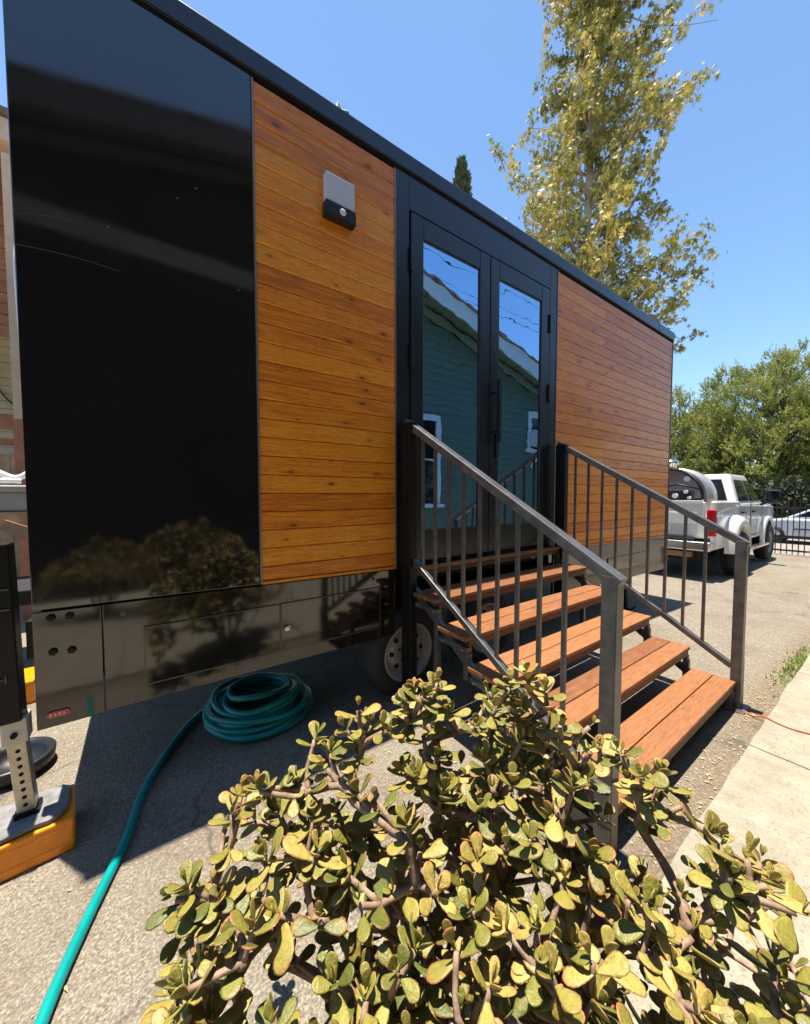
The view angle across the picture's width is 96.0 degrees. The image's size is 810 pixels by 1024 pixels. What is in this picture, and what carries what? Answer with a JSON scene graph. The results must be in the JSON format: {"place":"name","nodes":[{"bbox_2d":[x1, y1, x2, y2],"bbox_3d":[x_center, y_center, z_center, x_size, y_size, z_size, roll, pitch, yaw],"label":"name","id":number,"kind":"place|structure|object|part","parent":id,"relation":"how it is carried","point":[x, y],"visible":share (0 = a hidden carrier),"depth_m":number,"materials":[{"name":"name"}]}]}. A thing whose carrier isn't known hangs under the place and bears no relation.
{"place":"outdoors","nodes":[
{"label":"outdoors","id":0,"kind":"place"},
{"bbox_2d":[24,667,35,703],"bbox_3d":[-2.844,1.273,2.612,0.304,0.160,0.304,-2,3,-38],"label":"levelling block","id":1,"kind":"object","parent":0,"point":[30,684],"depth_m":2.59,"materials":[{"name":"yellow plastic"}]},
{"bbox_2d":[0,515,809,1023],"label":"ground","id":2,"kind":"structure","parent":0,"point":[106,761],"depth_m":1.91,"materials":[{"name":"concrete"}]},
{"bbox_2d":[0,336,14,545],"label":"neighbour house","id":3,"kind":"structure","parent":2,"relation":"on","point":[6,402],"depth_m":5.73,"materials":[{"name":"beige"}]},
{"bbox_2d":[0,453,20,576],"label":"board fence","id":4,"kind":"object","parent":2,"relation":"on","point":[5,466],"visible":0.08,"depth_m":4.90,"materials":[{"name":"brown wood"}]},
{"bbox_2d":[0,511,27,537],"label":"work bench","id":5,"kind":"object","parent":2,"relation":"on","point":[8,519],"visible":0.1,"depth_m":3.18,"materials":[{"name":"brown wood"}]},
{"bbox_2d":[0,485,26,511],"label":"storage box","id":6,"kind":"object","parent":5,"relation":"on","point":[12,497],"visible":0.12,"depth_m":3.20,"materials":[{"name":"grey plastic"}]},
{"bbox_2d":[0,470,24,483],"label":"white pipe","id":7,"kind":"object","parent":6,"relation":"on","point":[7,478],"visible":0.55,"depth_m":3.26,"materials":[{"name":"plastic"}]},
{"bbox_2d":[0,105,38,620],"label":"patio cover","id":8,"kind":"object","parent":2,"relation":"on","point":[9,329],"visible":0.09,"depth_m":4.19,"materials":[{"name":"brown"}]},
{"bbox_2d":[0,736,56,789],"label":"drain pan","id":9,"kind":"object","parent":2,"relation":"on","point":[43,748],"visible":0.55,"depth_m":1.98,"materials":[{"name":"black plastic"}]},
{"bbox_2d":[0,784,75,882],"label":"levelling block","id":10,"kind":"object","parent":2,"relation":"on","point":[26,851],"depth_m":1.45,"materials":[{"name":"orange plastic"}]},
{"bbox_2d":[0,784,70,844],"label":"jack pad","id":11,"kind":"object","parent":10,"relation":"on","point":[55,802],"visible":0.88,"depth_m":1.49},
{"bbox_2d":[34,673,312,1023],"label":"water hose","id":12,"kind":"object","parent":2,"relation":"on","point":[267,716],"visible":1,"depth_m":2.19,"materials":[{"name":"teal rubber"}]},
{"bbox_2d":[0,0,674,820],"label":"mobile trailer","id":13,"kind":"object","parent":2,"relation":"on","point":[264,308],"visible":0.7,"depth_m":1.92,"materials":[{"name":"black metal"}]},
{"bbox_3d":[0.356,-0.855,2.775,0.810,2.410,0.060,-2,3,-36],"label":"glass door","id":14,"kind":"part","parent":13,"relation":"part of","materials":[{"name":"glass"}]},
{"bbox_3d":[1.046,-0.877,3.236,0.834,2.410,0.111,-2,3,-36],"label":"glass door","id":15,"kind":"part","parent":13,"relation":"part of","materials":[{"name":"glass"}]},
{"bbox_2d":[30,630,809,1018],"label":"leaf litter","id":16,"kind":"object","parent":2,"relation":"on","point":[628,830],"visible":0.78,"depth_m":2.00,"materials":[{"name":"brown plant"}]},
{"bbox_2d":[452,153,472,195],"bbox_3d":[3.927,-12.066,25.468,1.853,24.725,1.901,-2,3,-36],"label":"cypress tree","id":17,"kind":"object","parent":2,"relation":"on","point":[462,179],"visible":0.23,"depth_m":24.59,"materials":[{"name":"green plant"}]},
{"bbox_2d":[140,659,809,1023],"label":"jade plant","id":18,"kind":"object","parent":2,"relation":"on","point":[567,972],"visible":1,"depth_m":0.70,"materials":[{"name":"green plant"}]},
{"bbox_2d":[401,419,751,869],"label":"entry stairs","id":19,"kind":"structure","parent":2,"relation":"on","point":[669,722],"depth_m":2.28,"materials":[{"name":"brown wood"}]},
{"bbox_2d":[486,0,727,354],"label":"sycamore tree","id":20,"kind":"object","parent":2,"relation":"on","point":[597,22],"visible":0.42,"depth_m":12.14,"materials":[{"name":"green plant"}]},
{"bbox_2d":[670,384,758,480],"bbox_3d":[19.770,-4.118,26.881,9.940,10.071,10.132,-2,3,-36],"label":"tree","id":21,"kind":"object","parent":2,"relation":"on","point":[681,422],"visible":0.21,"depth_m":24.02,"materials":[{"name":"green plant"}]},
{"bbox_2d":[667,474,780,574],"bbox_3d":[7.190,0.166,8.994,5.380,2.098,2.580,-2,3,-36],"label":"pickup truck","id":22,"kind":"object","parent":2,"relation":"on","point":[738,507],"visible":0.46,"depth_m":7.34,"materials":[{"name":"white metal"}]},
{"bbox_2d":[669,460,717,515],"bbox_3d":[5.897,-0.378,8.008,1.210,1.479,1.376,-2,3,-36],"label":"water tank","id":23,"kind":"object","parent":22,"relation":"on","point":[686,484],"visible":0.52,"depth_m":7.62,"materials":[{"name":"silver metal"}]},
{"bbox_3d":[6.543,-0.511,8.501,0.128,0.462,1.537,-2,3,-36],"label":"rear window","id":24,"kind":"part","parent":22,"relation":"part of","materials":[{"name":"black glass"}]},
{"bbox_3d":[7.480,-0.480,8.128,0.798,0.473,0.144,-2,3,-36],"label":"side window","id":25,"kind":"part","parent":22,"relation":"part of","materials":[{"name":"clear glass"}]},
{"bbox_3d":[8.219,-0.504,8.656,0.976,0.473,0.144,-2,3,-36],"label":"side window","id":26,"kind":"part","parent":22,"relation":"part of","materials":[{"name":"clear glass"}]},
{"bbox_2d":[670,336,809,516],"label":"tree","id":27,"kind":"object","parent":2,"relation":"on","point":[786,402],"visible":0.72,"depth_m":21.47,"materials":[{"name":"leaf"},{"name":"bark"}]},
{"bbox_2d":[748,474,809,517],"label":"hedge","id":28,"kind":"object","parent":2,"relation":"on","point":[790,493],"visible":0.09,"depth_m":17.90,"materials":[{"name":"green plant"}]},
{"bbox_2d":[760,500,809,555],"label":"iron gate","id":29,"kind":"structure","parent":2,"relation":"on","point":[794,508],"depth_m":10.00,"materials":[{"name":"black metal"}]},
{"bbox_2d":[765,639,809,696],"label":"weed patch","id":30,"kind":"object","parent":2,"relation":"on","point":[798,660],"visible":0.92,"depth_m":3.12,"materials":[{"name":"green plant"}]},
{"bbox_2d":[785,416,809,505],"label":"tree","id":31,"kind":"object","parent":2,"relation":"on","point":[793,442],"visible":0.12,"depth_m":22.48,"materials":[{"name":"green plant"}]},
{"bbox_2d":[0,0,809,470],"label":"sky","id":32,"kind":"structure","parent":0,"point":[433,78],"materials":[{"name":"blue"}]},
{"bbox_2d":[605,654,809,1023],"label":"sidewalk","id":33,"kind":"structure","parent":0,"point":[763,796],"depth_m":1.65,"materials":[{"name":"concrete"}]},
{"bbox_2d":[724,707,809,733],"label":"extension cord","id":34,"kind":"object","parent":33,"relation":"on","point":[772,720],"visible":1,"depth_m":2.30,"materials":[{"name":"rubber"}]},
{"bbox_2d":[750,539,809,555],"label":"street","id":35,"kind":"structure","parent":0,"point":[795,544],"depth_m":12.00,"materials":[{"name":"grey asphalt"}]},
{"bbox_2d":[773,509,809,542],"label":"silver car","id":36,"kind":"object","parent":35,"relation":"on","point":[790,527],"visible":0.48,"depth_m":12.61,"materials":[{"name":"paint"}]},
{"bbox_3d":[13.836,0.019,12.200,0.035,0.330,1.050,-2,3,-36],"label":"side window","id":37,"kind":"part","parent":36,"relation":"part of","materials":[{"name":"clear glass"}]}
]}

